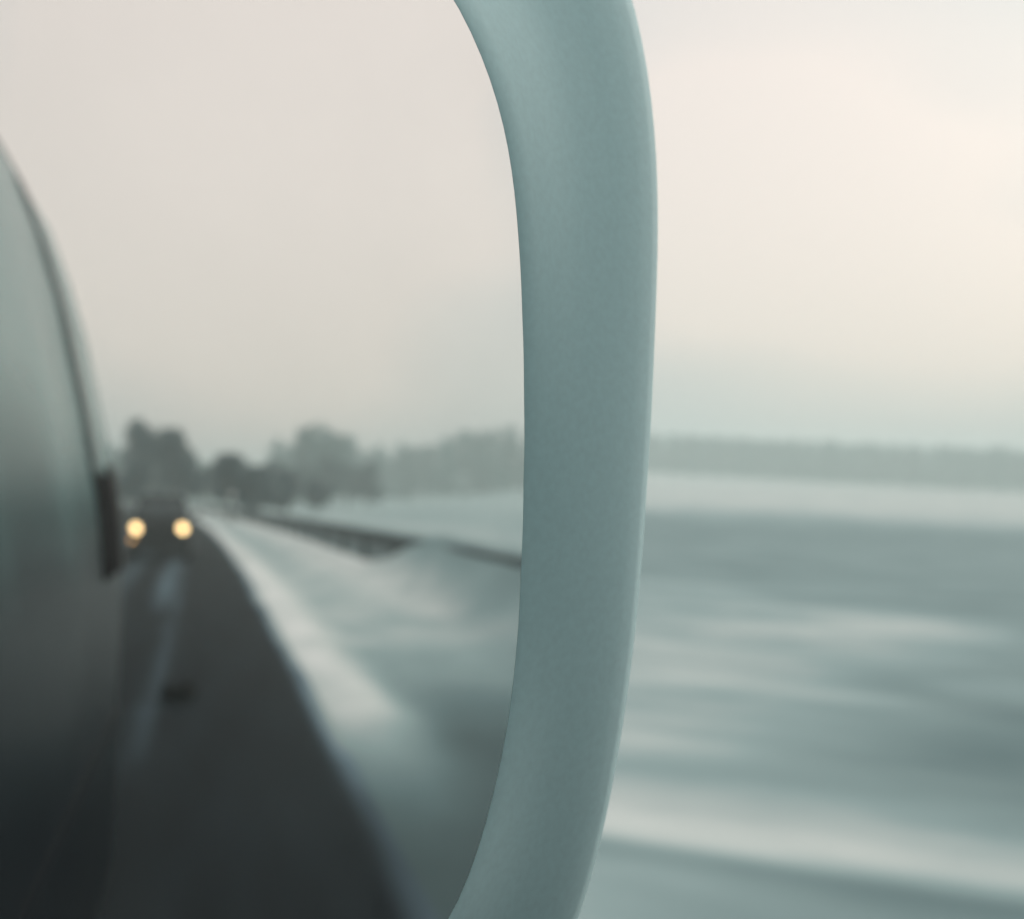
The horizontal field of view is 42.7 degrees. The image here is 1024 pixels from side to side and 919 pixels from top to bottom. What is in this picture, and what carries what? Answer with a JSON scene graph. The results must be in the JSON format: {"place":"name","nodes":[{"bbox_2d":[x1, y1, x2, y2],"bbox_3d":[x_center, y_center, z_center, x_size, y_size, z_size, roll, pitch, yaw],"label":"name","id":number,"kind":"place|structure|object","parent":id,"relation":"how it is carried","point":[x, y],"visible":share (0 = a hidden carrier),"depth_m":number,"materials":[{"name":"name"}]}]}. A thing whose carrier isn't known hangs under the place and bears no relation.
{"place":"outdoors","nodes":[
{"label":"outdoors","id":0,"kind":"place"},
{"bbox_2d":[0,0,657,918],"bbox_3d":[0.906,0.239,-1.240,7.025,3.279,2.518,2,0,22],"label":"mirror","id":1,"kind":"object","parent":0,"point":[326,352],"visible":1,"depth_m":0.33,"materials":[{"name":"grey paint"}]},
{"bbox_2d":[578,471,1023,918],"bbox_3d":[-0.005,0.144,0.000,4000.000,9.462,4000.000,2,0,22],"label":"snowy ground","id":2,"kind":"structure","parent":0,"point":[824,714],"depth_m":10.15,"materials":[{"name":"white snow"}]},
{"bbox_2d":[648,432,1023,492],"bbox_3d":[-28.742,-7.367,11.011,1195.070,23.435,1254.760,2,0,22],"label":"distant wood","id":3,"kind":"object","parent":2,"relation":"on","point":[1000,469],"visible":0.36,"depth_m":547.07,"materials":[{"name":"grey plant"}]},
{"bbox_2d":[632,0,1023,481],"label":"sky","id":4,"kind":"structure","parent":0,"point":[840,183],"materials":[{"name":"white"}]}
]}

